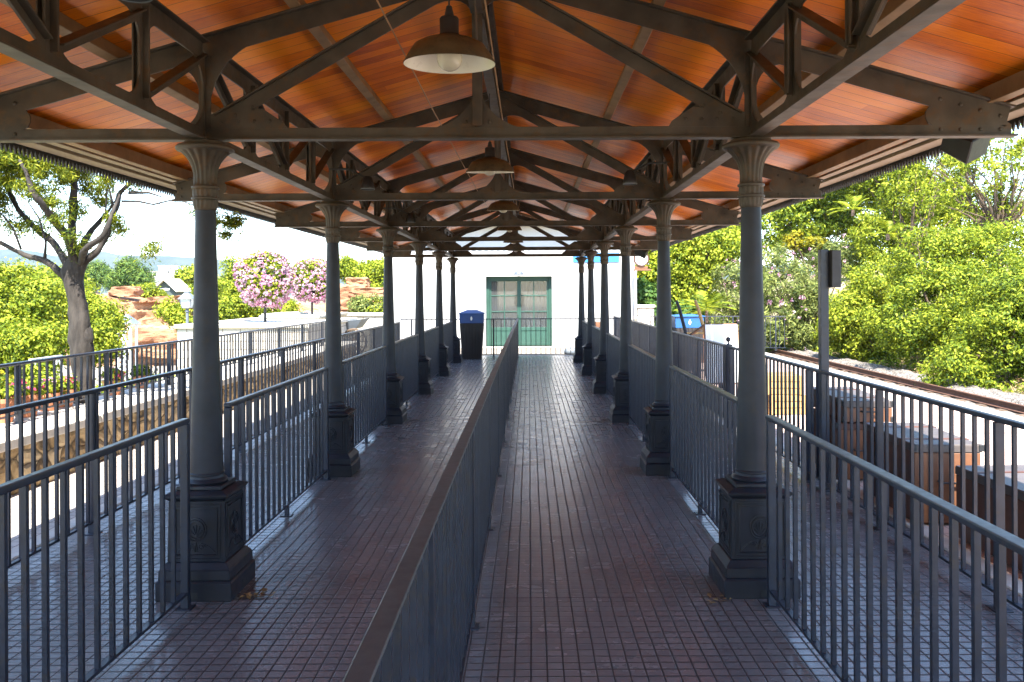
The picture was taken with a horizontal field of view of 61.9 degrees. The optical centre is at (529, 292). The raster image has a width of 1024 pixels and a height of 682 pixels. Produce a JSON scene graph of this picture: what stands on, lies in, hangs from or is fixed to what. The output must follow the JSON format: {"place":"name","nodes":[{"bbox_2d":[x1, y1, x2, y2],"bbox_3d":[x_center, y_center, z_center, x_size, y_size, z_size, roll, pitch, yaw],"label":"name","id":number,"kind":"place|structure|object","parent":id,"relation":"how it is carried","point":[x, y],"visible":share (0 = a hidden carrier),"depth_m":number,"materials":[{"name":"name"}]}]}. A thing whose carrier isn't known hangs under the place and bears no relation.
{"place":"outdoors","nodes":[
{"label":"outdoors","id":0,"kind":"place"},
{"bbox_2d":[118,314,141,378],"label":"wooden tower","id":1,"kind":"structure","parent":0,"point":[135,322],"depth_m":35.72,"materials":[{"name":"white paint"}]},
{"bbox_2d":[11,377,316,548],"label":"side paving","id":2,"kind":"structure","parent":0,"point":[14,520],"depth_m":7.38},
{"bbox_2d":[0,249,924,295],"bbox_3d":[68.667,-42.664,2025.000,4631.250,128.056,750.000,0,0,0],"label":"hills","id":3,"kind":"structure","parent":0,"point":[107,257],"depth_m":1853.48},
{"bbox_2d":[0,126,1023,265],"label":"sky","id":4,"kind":"structure","parent":0,"point":[169,219],"materials":[{"name":"white"}]},
{"bbox_2d":[8,355,1022,681],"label":"station floor","id":5,"kind":"structure","parent":0,"point":[600,543],"depth_m":5.05,"materials":[{"name":"tile"}]},
{"bbox_2d":[0,418,195,681],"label":"railing","id":6,"kind":"object","parent":5,"relation":"on","point":[23,483],"visible":1,"depth_m":3.67,"materials":[{"name":"metal"}]},
{"bbox_2d":[0,321,400,567],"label":"railing","id":7,"kind":"object","parent":5,"relation":"on","point":[372,338],"visible":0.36,"depth_m":6.67,"materials":[{"name":"metal"}]},
{"bbox_2d":[155,139,254,601],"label":"iron column","id":8,"kind":"structure","parent":5,"relation":"on","point":[222,565],"depth_m":4.86,"materials":[{"name":"metal"}]},
{"bbox_2d":[0,0,209,139],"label":"lattice girder","id":9,"kind":"object","parent":8,"relation":"on","point":[45,49],"visible":0.95,"depth_m":3.92,"materials":[{"name":"metal"}]},
{"bbox_2d":[214,59,335,200],"bbox_3d":[-1.873,-1.156,6.530,0.090,0.574,3.198,0,0,0],"label":"lattice girder","id":10,"kind":"object","parent":8,"relation":"on","point":[236,73],"visible":0.69,"depth_m":6.42,"materials":[{"name":"metal"}]},
{"bbox_2d":[0,0,1017,142],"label":"roof truss","id":11,"kind":"object","parent":8,"relation":"on","point":[951,112],"visible":0.94,"depth_m":4.92,"materials":[{"name":"metal"}]},
{"bbox_2d":[482,5,499,155],"bbox_3d":[-0.299,-1.616,6.530,0.070,0.635,3.100,0,0,0],"label":"ridge girder","id":12,"kind":"object","parent":11,"relation":"attached to","point":[490,81],"visible":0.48,"depth_m":6.51,"materials":[{"name":"metal"}]},
{"bbox_2d":[0,0,1023,252],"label":"canopy roof","id":13,"kind":"structure","parent":12,"relation":"on","point":[974,46],"depth_m":6.47,"materials":[{"name":"brown wood"}]},
{"bbox_2d":[403,0,495,73],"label":"pendant lamp","id":14,"kind":"object","parent":13,"relation":"hanging from","point":[449,49],"visible":1,"depth_m":3.59,"materials":[{"name":"metal"}]},
{"bbox_2d":[466,94,513,175],"bbox_3d":[-0.317,-1.480,6.855,0.394,1.073,0.394,0,5,0],"label":"pendant lamp","id":15,"kind":"object","parent":13,"relation":"hanging from","point":[489,164],"visible":0.99,"depth_m":6.79,"materials":[{"name":"beige"}]},
{"bbox_2d":[940,138,990,163],"bbox_3d":[2.840,-0.977,5.555,0.295,0.307,0.248,0,0,-35],"label":"loudspeaker","id":16,"kind":"object","parent":13,"relation":"hanging from","point":[966,150],"visible":0.58,"depth_m":5.47,"materials":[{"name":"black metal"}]},
{"bbox_2d":[224,367,330,544],"bbox_3d":[-1.861,1.194,6.550,0.080,1.030,2.620,0,0,0],"label":"railing","id":17,"kind":"object","parent":5,"relation":"on","point":[323,418],"visible":0.82,"depth_m":6.35,"materials":[{"name":"metal"}]},
{"bbox_2d":[308,201,359,476],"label":"iron column","id":18,"kind":"structure","parent":5,"relation":"on","point":[344,459],"depth_m":8.06,"materials":[{"name":"metal"}]},
{"bbox_2d":[337,151,390,226],"bbox_3d":[-1.873,-1.156,9.730,0.090,0.574,3.198,0,0,0],"label":"lattice girder","id":19,"kind":"object","parent":18,"relation":"on","point":[353,162],"visible":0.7,"depth_m":9.63,"materials":[{"name":"metal"}]},
{"bbox_2d":[171,89,824,201],"bbox_3d":[-0.298,-1.412,8.130,6.200,1.052,0.085,0,0,0],"label":"roof truss","id":20,"kind":"object","parent":18,"relation":"on","point":[786,184],"visible":0.71,"depth_m":8.12,"materials":[{"name":"metal"}]},
{"bbox_2d":[342,346,388,446],"bbox_3d":[-1.861,1.194,9.750,0.080,1.030,2.620,0,0,0],"label":"railing","id":21,"kind":"object","parent":5,"relation":"on","point":[374,371],"visible":0.77,"depth_m":9.81,"materials":[{"name":"metal"}]},
{"bbox_2d":[376,227,406,423],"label":"iron column","id":22,"kind":"structure","parent":5,"relation":"on","point":[396,411],"depth_m":11.26,"materials":[{"name":"metal"}]},
{"bbox_2d":[391,191,421,241],"bbox_3d":[-1.873,-1.156,12.930,0.090,0.574,3.198,0,0,0],"label":"lattice girder","id":23,"kind":"object","parent":22,"relation":"on","point":[404,230],"visible":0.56,"depth_m":12.92,"materials":[{"name":"metal"}]},
{"bbox_2d":[272,147,740,227],"bbox_3d":[-0.298,-1.412,11.330,6.200,1.052,0.085,0,0,0],"label":"roof truss","id":24,"kind":"object","parent":22,"relation":"on","point":[711,214],"visible":0.81,"depth_m":11.32,"materials":[{"name":"metal"}]},
{"bbox_2d":[395,334,419,405],"bbox_3d":[-1.861,1.194,12.950,0.080,1.030,2.620,0,0,0],"label":"railing","id":25,"kind":"object","parent":5,"relation":"on","point":[407,356],"visible":0.62,"depth_m":13.14,"materials":[{"name":"metal"}]},
{"bbox_2d":[410,242,433,394],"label":"iron column","id":26,"kind":"structure","parent":5,"relation":"on","point":[426,386],"depth_m":14.46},
{"bbox_2d":[342,319,518,681],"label":"railing","id":27,"kind":"object","parent":5,"relation":"on","point":[423,624],"visible":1,"depth_m":3.10,"materials":[{"name":"metal"}]},
{"bbox_2d":[424,326,439,380],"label":"railing","id":28,"kind":"object","parent":5,"relation":"on","point":[432,343],"visible":0.66,"depth_m":16.60,"materials":[{"name":"metal"}]},
{"bbox_2d":[431,251,450,375],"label":"iron column","id":29,"kind":"structure","parent":5,"relation":"on","point":[444,368],"depth_m":17.66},
{"bbox_2d":[443,321,453,363],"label":"railing","id":30,"kind":"object","parent":5,"relation":"on","point":[448,333],"visible":0.56,"depth_m":19.93,"materials":[{"name":"metal"}]},
{"bbox_2d":[446,257,462,362],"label":"iron column","id":31,"kind":"structure","parent":5,"relation":"on","point":[457,357],"depth_m":20.86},
{"bbox_2d":[458,310,484,359],"bbox_3d":[-1.475,1.072,22.100,0.670,1.270,0.670,0,0,0],"label":"litter bin","id":32,"kind":"object","parent":5,"relation":"on","point":[471,328],"visible":0.98,"depth_m":21.82,"materials":[{"name":"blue plastic"}]},
{"bbox_2d":[400,318,619,357],"bbox_3d":[-0.464,1.187,22.500,5.860,1.030,0.080,0,0,0],"label":"railing","id":33,"kind":"object","parent":5,"relation":"on","point":[493,354],"visible":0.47,"depth_m":22.49,"materials":[{"name":"metal"}]},
{"bbox_2d":[573,257,586,362],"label":"iron column","id":34,"kind":"structure","parent":5,"relation":"on","point":[577,356],"depth_m":20.86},
{"bbox_2d":[393,214,636,256],"bbox_3d":[-0.298,-1.412,20.930,6.200,1.052,0.085,0,0,0],"label":"roof truss","id":35,"kind":"object","parent":34,"relation":"on","point":[571,253],"visible":0.41,"depth_m":20.92,"materials":[{"name":"metal"}]},
{"bbox_2d":[581,250,597,375],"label":"iron column","id":36,"kind":"structure","parent":5,"relation":"on","point":[586,367],"depth_m":17.66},
{"bbox_2d":[365,200,657,250],"bbox_3d":[-0.298,-1.412,17.730,6.200,1.052,0.085,0,0,0],"label":"roof truss","id":37,"kind":"object","parent":36,"relation":"on","point":[528,208],"visible":0.54,"depth_m":17.72,"materials":[{"name":"metal"}]},
{"bbox_2d":[592,241,613,393],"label":"iron column","id":38,"kind":"structure","parent":5,"relation":"on","point":[599,384],"depth_m":14.46,"materials":[{"name":"metal"}]},
{"bbox_2d":[340,179,693,241],"bbox_3d":[-0.298,-1.412,14.530,6.200,1.052,0.085,0,0,0],"label":"roof truss","id":39,"kind":"object","parent":38,"relation":"on","point":[352,234],"visible":0.69,"depth_m":14.52,"materials":[{"name":"metal"}]},
{"bbox_2d":[605,333,619,396],"bbox_3d":[1.311,1.179,12.950,0.080,1.030,2.620,0,0,0],"label":"railing","id":40,"kind":"object","parent":5,"relation":"on","point":[612,352],"visible":0.55,"depth_m":13.53,"materials":[{"name":"metal"}]},
{"bbox_2d":[609,226,637,422],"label":"iron column","id":41,"kind":"structure","parent":5,"relation":"on","point":[619,410],"depth_m":11.26,"materials":[{"name":"metal"}]},
{"bbox_2d":[627,344,655,441],"bbox_3d":[1.311,1.179,9.750,0.080,1.030,2.620,0,0,0],"label":"railing","id":42,"kind":"object","parent":5,"relation":"on","point":[642,378],"visible":0.65,"depth_m":10.07,"materials":[{"name":"metal"}]},
{"bbox_2d":[640,199,684,474],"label":"iron column","id":43,"kind":"structure","parent":5,"relation":"on","point":[655,456],"depth_m":8.06,"materials":[{"name":"metal"}]},
{"bbox_2d":[623,152,659,225],"bbox_3d":[1.279,-1.171,9.730,0.090,0.574,3.198,0,0,0],"label":"lattice girder","id":44,"kind":"object","parent":43,"relation":"on","point":[652,172],"visible":0.52,"depth_m":9.55,"materials":[{"name":"metal"}]},
{"bbox_2d":[613,315,723,416],"bbox_3d":[2.506,1.173,18.060,0.100,1.030,14.480,0,0,0],"label":"railing","id":45,"kind":"object","parent":5,"relation":"on","point":[686,348],"visible":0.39,"depth_m":13.36,"materials":[{"name":"metal"}]},
{"bbox_2d":[667,365,737,528],"bbox_3d":[1.311,1.179,6.550,0.080,1.030,2.620,0,0,0],"label":"railing","id":46,"kind":"object","parent":5,"relation":"on","point":[688,412],"visible":0.69,"depth_m":6.51,"materials":[{"name":"metal"}]},
{"bbox_2d":[709,136,800,598],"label":"iron column","id":47,"kind":"structure","parent":5,"relation":"on","point":[738,564],"depth_m":4.86,"materials":[{"name":"metal"}]},
{"bbox_2d":[660,60,742,198],"bbox_3d":[1.279,-1.171,6.530,0.090,0.574,3.198,0,0,0],"label":"lattice girder","id":48,"kind":"object","parent":47,"relation":"on","point":[717,83],"visible":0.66,"depth_m":6.34,"materials":[{"name":"metal"}]},
{"bbox_2d":[744,0,965,136],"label":"lattice girder","id":49,"kind":"object","parent":47,"relation":"on","point":[860,45],"visible":0.97,"depth_m":3.67,"materials":[{"name":"metal"}]},
{"bbox_2d":[816,249,840,491],"bbox_3d":[2.546,0.658,7.350,0.185,2.060,0.300,0,0,0],"label":"sign post","id":50,"kind":"object","parent":5,"relation":"on","point":[829,268],"visible":0.7,"depth_m":7.27,"materials":[{"name":"metal"}]},
{"bbox_2d":[727,346,1023,612],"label":"railing","id":51,"kind":"object","parent":5,"relation":"on","point":[1000,423],"visible":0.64,"depth_m":5.70,"materials":[{"name":"metal"}]},
{"bbox_2d":[762,415,1023,681],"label":"railing","id":52,"kind":"object","parent":5,"relation":"on","point":[1000,537],"visible":1,"depth_m":3.27,"materials":[{"name":"metal"}]},
{"bbox_2d":[460,347,574,355],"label":"end paving","id":53,"kind":"structure","parent":0,"point":[550,351],"depth_m":24.82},
{"bbox_2d":[57,265,1023,393],"bbox_3d":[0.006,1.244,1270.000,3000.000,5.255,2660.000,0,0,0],"label":"ground","id":54,"kind":"structure","parent":0,"point":[830,291],"depth_m":43.40,"materials":[{"name":"soil"}]},
{"bbox_2d":[0,254,67,374],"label":"garden shrub","id":55,"kind":"object","parent":54,"relation":"on","point":[27,302],"visible":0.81,"depth_m":16.43,"materials":[{"name":"green plant"}]},
{"bbox_2d":[4,260,100,291],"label":"garden shrub","id":56,"kind":"object","parent":54,"relation":"on","point":[46,271],"visible":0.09,"depth_m":59.77,"materials":[{"name":"green plant"}]},
{"bbox_2d":[35,276,133,369],"bbox_3d":[-10.786,1.158,20.422,3.006,3.315,2.777,0,0,0],"label":"garden shrub","id":57,"kind":"object","parent":54,"relation":"on","point":[107,321],"visible":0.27,"depth_m":19.99,"materials":[{"name":"green plant"}]},
{"bbox_2d":[85,259,111,293],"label":"pine tree","id":58,"kind":"object","parent":54,"relation":"on","point":[96,269],"visible":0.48,"depth_m":81.30,"materials":[{"name":"green plant"}]},
{"bbox_2d":[0,147,248,403],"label":"shade tree","id":59,"kind":"object","parent":54,"relation":"on","point":[18,172],"visible":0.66,"depth_m":9.54,"materials":[{"name":"plant"}]},
{"bbox_2d":[64,293,193,366],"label":"rock cliff","id":60,"kind":"structure","parent":54,"relation":"on","point":[151,330],"depth_m":45.93,"materials":[{"name":"stone"}]},
{"bbox_2d":[108,286,143,296],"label":"boulder","id":61,"kind":"object","parent":60,"relation":"on","point":[127,291],"visible":1,"depth_m":46.40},
{"bbox_2d":[102,253,158,289],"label":"pine tree","id":62,"kind":"object","parent":54,"relation":"on","point":[126,272],"visible":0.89,"depth_m":74.32,"materials":[{"name":"green plant"}]},
{"bbox_2d":[156,278,190,295],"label":"wooden cabin","id":63,"kind":"object","parent":54,"relation":"on","point":[174,287],"visible":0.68,"depth_m":62.00,"materials":[{"name":"wood"}]},
{"bbox_2d":[0,341,348,495],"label":"stone wall","id":64,"kind":"structure","parent":54,"relation":"on","point":[27,446],"depth_m":8.94,"materials":[{"name":"stone"}]},
{"bbox_2d":[0,373,26,423],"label":"flower pot","id":65,"kind":"object","parent":64,"relation":"on","point":[3,396],"visible":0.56,"depth_m":8.10,"materials":[{"name":"ceramic"}]},
{"bbox_2d":[3,377,52,416],"bbox_3d":[-5.027,1.036,8.544,0.403,0.397,0.465,0,0,0],"label":"flower pot","id":66,"kind":"object","parent":64,"relation":"on","point":[35,392],"visible":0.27,"depth_m":8.51,"materials":[{"name":"ceramic"}]},
{"bbox_2d":[0,321,324,423],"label":"railing","id":67,"kind":"object","parent":64,"relation":"on","point":[19,377],"visible":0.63,"depth_m":10.26,"materials":[{"name":"metal"}]},
{"bbox_2d":[171,263,193,293],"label":"round tree","id":68,"kind":"object","parent":54,"relation":"on","point":[185,274],"visible":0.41,"depth_m":79.17,"materials":[{"name":"green plant"}]},
{"bbox_2d":[150,282,238,336],"bbox_3d":[-12.201,1.290,30.933,3.142,3.634,1.968,0,0,0],"label":"garden shrub","id":69,"kind":"object","parent":54,"relation":"on","point":[175,313],"visible":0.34,"depth_m":30.78,"materials":[{"name":"green plant"}]},
{"bbox_2d":[218,252,303,319],"bbox_3d":[-11.133,0.666,34.052,4.378,4.632,2.612,0,0,0],"label":"garden shrub","id":70,"kind":"object","parent":54,"relation":"on","point":[244,310],"visible":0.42,"depth_m":33.48,"materials":[{"name":"green plant"}]},
{"bbox_2d":[174,317,356,373],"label":"wall","id":71,"kind":"structure","parent":54,"relation":"on","point":[184,331],"depth_m":20.00,"materials":[{"name":"stone"}]},
{"bbox_2d":[232,248,298,321],"bbox_3d":[-7.089,-0.033,23.032,1.746,2.336,1.732,0,0,0],"label":"flower tree","id":72,"kind":"object","parent":71,"relation":"in","point":[276,281],"visible":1,"depth_m":22.55,"materials":[{"name":"pink plant"}]},
{"bbox_2d":[259,312,348,318],"bbox_3d":[-7.243,1.405,27.870,1.820,1.460,4.260,0,0,0],"label":"stone planter","id":73,"kind":"object","parent":54,"relation":"on","point":[301,315],"visible":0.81,"depth_m":25.75,"materials":[{"name":"stone"}]},
{"bbox_2d":[291,256,326,313],"bbox_3d":[-7.353,-0.061,28.986,1.675,2.393,1.666,0,0,36],"label":"flower tree","id":74,"kind":"object","parent":73,"relation":"in","point":[311,271],"visible":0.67,"depth_m":28.52,"materials":[{"name":"pink plant"}]},
{"bbox_2d":[261,312,382,338],"bbox_3d":[-7.043,1.434,32.220,5.020,1.400,3.560,0,0,0],"label":"stone planter","id":75,"kind":"object","parent":54,"relation":"on","point":[375,319],"visible":0.13,"depth_m":30.50,"materials":[{"name":"stone"}]},
{"bbox_2d":[339,252,383,312],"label":"garden shrub","id":76,"kind":"object","parent":54,"relation":"on","point":[373,271],"visible":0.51,"depth_m":41.38,"materials":[{"name":"green plant"}]},
{"bbox_2d":[345,293,382,312],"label":"garden shrub","id":77,"kind":"object","parent":54,"relation":"on","point":[357,302],"visible":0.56,"depth_m":35.72,"materials":[{"name":"green plant"}]},
{"bbox_2d":[393,226,634,348],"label":"station building","id":78,"kind":"structure","parent":54,"relation":"on","point":[497,288],"depth_m":26.50,"materials":[{"name":"white paint"}]},
{"bbox_2d":[490,280,518,345],"bbox_3d":[-0.775,0.631,26.795,0.920,2.045,0.050,0,0,0],"label":"door","id":79,"kind":"structure","parent":78,"relation":"in","point":[504,295],"depth_m":26.79,"materials":[{"name":"green paint"}]},
{"bbox_2d":[519,280,548,345],"bbox_3d":[0.152,0.627,26.795,0.920,2.045,0.050,0,0,0],"label":"door","id":80,"kind":"structure","parent":78,"relation":"in","point":[533,294],"depth_m":26.79,"materials":[{"name":"green paint"}]},
{"bbox_2d":[11,406,1021,596],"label":"floor kerb","id":81,"kind":"structure","parent":54,"relation":"on","point":[14,553],"depth_m":5.94,"materials":[{"name":"concrete"}]},
{"bbox_2d":[689,324,738,384],"bbox_3d":[2.955,1.089,13.498,0.701,1.208,1.027,0,0,0],"label":"leaning board","id":82,"kind":"object","parent":81,"relation":"on","point":[719,333],"visible":0.37,"depth_m":13.41,"materials":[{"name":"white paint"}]},
{"bbox_2d":[637,275,711,325],"bbox_3d":[4.740,0.665,29.069,3.090,2.543,1.858,0,0,0],"label":"lineside shrub","id":83,"kind":"object","parent":54,"relation":"on","point":[646,292],"visible":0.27,"depth_m":28.58,"materials":[{"name":"green plant"}]},
{"bbox_2d":[635,223,740,306],"bbox_3d":[5.932,-0.771,31.576,5.095,5.403,3.641,0,0,0],"label":"fig tree","id":84,"kind":"object","parent":54,"relation":"on","point":[694,261],"visible":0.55,"depth_m":30.32,"materials":[{"name":"green plant"}]},
{"bbox_2d":[674,290,735,322],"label":"palm plant","id":85,"kind":"object","parent":54,"relation":"on","point":[707,304],"visible":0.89,"depth_m":27.38,"materials":[{"name":"green plant"}]},
{"bbox_2d":[704,259,769,339],"bbox_3d":[7.047,0.572,29.607,2.693,3.587,2.149,0,0,0],"label":"oleander bush","id":86,"kind":"object","parent":54,"relation":"on","point":[734,285],"visible":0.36,"depth_m":29.22,"materials":[{"name":"green plant"}]},
{"bbox_2d":[780,229,827,320],"bbox_3d":[10.650,-0.205,33.068,1.816,4.554,1.096,0,0,0],"label":"lineside shrub","id":87,"kind":"object","parent":54,"relation":"on","point":[792,240],"visible":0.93,"depth_m":32.84,"materials":[{"name":"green plant"}]},
{"bbox_2d":[733,234,879,351],"bbox_3d":[9.479,0.189,28.884,4.984,4.540,3.505,0,0,0],"label":"oleander bush","id":88,"kind":"object","parent":54,"relation":"on","point":[800,308],"visible":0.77,"depth_m":28.11,"materials":[{"name":"green plant"}]},
{"bbox_2d":[740,177,892,316],"bbox_3d":[12.704,-2.425,39.168,9.767,7.767,5.829,0,0,0],"label":"tree","id":89,"kind":"object","parent":54,"relation":"on","point":[816,218],"visible":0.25,"depth_m":37.24,"materials":[{"name":"green plant"}]},
{"bbox_2d":[810,247,920,362],"bbox_3d":[9.739,0.423,24.371,3.290,3.518,3.072,0,0,17],"label":"lineside shrub","id":90,"kind":"object","parent":54,"relation":"on","point":[848,332],"visible":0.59,"depth_m":23.96,"materials":[{"name":"green plant"}]},
{"bbox_2d":[765,352,1023,421],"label":"platform edge","id":91,"kind":"object","parent":54,"relation":"on","point":[992,411],"visible":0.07,"depth_m":14.08,"materials":[{"name":"concrete"}]},
{"bbox_2d":[767,342,1023,413],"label":"track ballast","id":92,"kind":"structure","parent":54,"relation":"on","point":[1017,398],"depth_m":18.87,"materials":[{"name":"gravel"}]},
{"bbox_2d":[766,348,1023,416],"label":"railway track","id":93,"kind":"structure","parent":92,"relation":"on","point":[984,401],"depth_m":17.74,"materials":[{"name":"brown metal"}]},
{"bbox_2d":[773,258,1023,393],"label":"ground cover","id":94,"kind":"object","parent":54,"relation":"on","point":[912,365],"visible":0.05,"depth_m":21.57,"materials":[{"name":"green plant"}]},
{"bbox_2d":[787,342,1023,392],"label":"dry weeds","id":95,"kind":"object","parent":54,"relation":"on","point":[902,362],"visible":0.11,"depth_m":21.07,"materials":[{"name":"green plant"}]},
{"bbox_2d":[844,164,981,219],"bbox_3d":[15.475,-3.233,36.153,6.632,7.078,3.966,0,0,0],"label":"tree","id":96,"kind":"object","parent":54,"relation":"on","point":[867,185],"visible":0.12,"depth_m":35.68,"materials":[{"name":"green plant"}]},
{"bbox_2d":[841,185,1023,286],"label":"lineside shrub","id":97,"kind":"object","parent":54,"relation":"on","point":[853,232],"visible":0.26,"depth_m":27.98,"materials":[{"name":"green plant"}]},
{"bbox_2d":[871,154,995,310],"bbox_3d":[12.935,-1.925,27.465,3.655,7.347,2.598,0,0,0],"label":"airy tree","id":98,"kind":"object","parent":54,"relation":"on","point":[897,195],"visible":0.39,"depth_m":27.30,"materials":[{"name":"green plant"}]},
{"bbox_2d":[853,211,1023,363],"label":"lineside shrub","id":99,"kind":"object","parent":54,"relation":"on","point":[941,272],"visible":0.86,"depth_m":21.09,"materials":[{"name":"green plant"}]},
{"bbox_2d":[899,124,1023,263],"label":"airy tree","id":100,"kind":"object","parent":54,"relation":"on","point":[997,187],"visible":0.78,"depth_m":24.39,"materials":[{"name":"green plant"}]},
{"bbox_2d":[916,252,1023,389],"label":"lineside shrub","id":101,"kind":"object","parent":54,"relation":"on","point":[997,313],"visible":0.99,"depth_m":17.34,"materials":[{"name":"green plant"}]},
{"bbox_2d":[636,305,654,324],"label":"stone pier","id":102,"kind":"structure","parent":0,"point":[645,313],"depth_m":25.85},
{"bbox_2d":[633,254,650,318],"bbox_3d":[3.449,-0.244,25.990,0.540,2.055,0.160,0,0,0],"label":"station clock","id":103,"kind":"object","parent":102,"relation":"on","point":[640,262],"visible":0.78,"depth_m":25.95,"materials":[{"name":"white paint"}]},
{"bbox_2d":[672,314,704,370],"bbox_3d":[3.445,1.073,18.600,0.670,1.220,0.670,0,0,0],"label":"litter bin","id":104,"kind":"object","parent":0,"point":[692,323],"visible":0.29,"depth_m":18.30,"materials":[{"name":"blue plastic"}]},
{"bbox_2d":[827,194,878,215],"bbox_3d":[10.147,-2.767,26.922,1.396,0.673,1.493,0,0,0],"label":"tree of heaven","id":105,"kind":"object","parent":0,"point":[854,201],"visible":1,"depth_m":26.96,"materials":[{"name":"plant"}]},
{"bbox_2d":[691,358,1023,580],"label":"platform paving","id":106,"kind":"structure","parent":0,"point":[980,436],"depth_m":10.80,"materials":[{"name":"concrete"}]},
{"bbox_2d":[814,408,862,479],"bbox_3d":[3.006,1.418,8.133,0.460,0.515,1.041,0,0,3],"label":"travel trunk","id":107,"kind":"object","parent":106,"relation":"on","point":[848,441],"visible":0.24,"depth_m":7.66,"materials":[{"name":"leather"}]},
{"bbox_2d":[814,387,892,421],"bbox_3d":[3.064,1.058,8.183,0.460,0.195,1.191,0,0,3],"label":"travel trunk","id":108,"kind":"object","parent":107,"relation":"on","point":[861,405],"visible":0.37,"depth_m":7.66,"materials":[{"name":"leather"}]},
{"bbox_2d":[867,422,983,522],"bbox_3d":[3.066,1.385,6.703,0.520,0.580,1.092,0,0,3],"label":"travel trunk","id":109,"kind":"object","parent":106,"relation":"on","point":[968,451],"visible":0.39,"depth_m":6.21,"materials":[{"name":"wood"}]},
{"bbox_2d":[955,465,1023,570],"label":"travel trunk","id":110,"kind":"object","parent":106,"relation":"on","point":[980,492],"visible":0.37,"depth_m":5.53,"materials":[{"name":"wood"}]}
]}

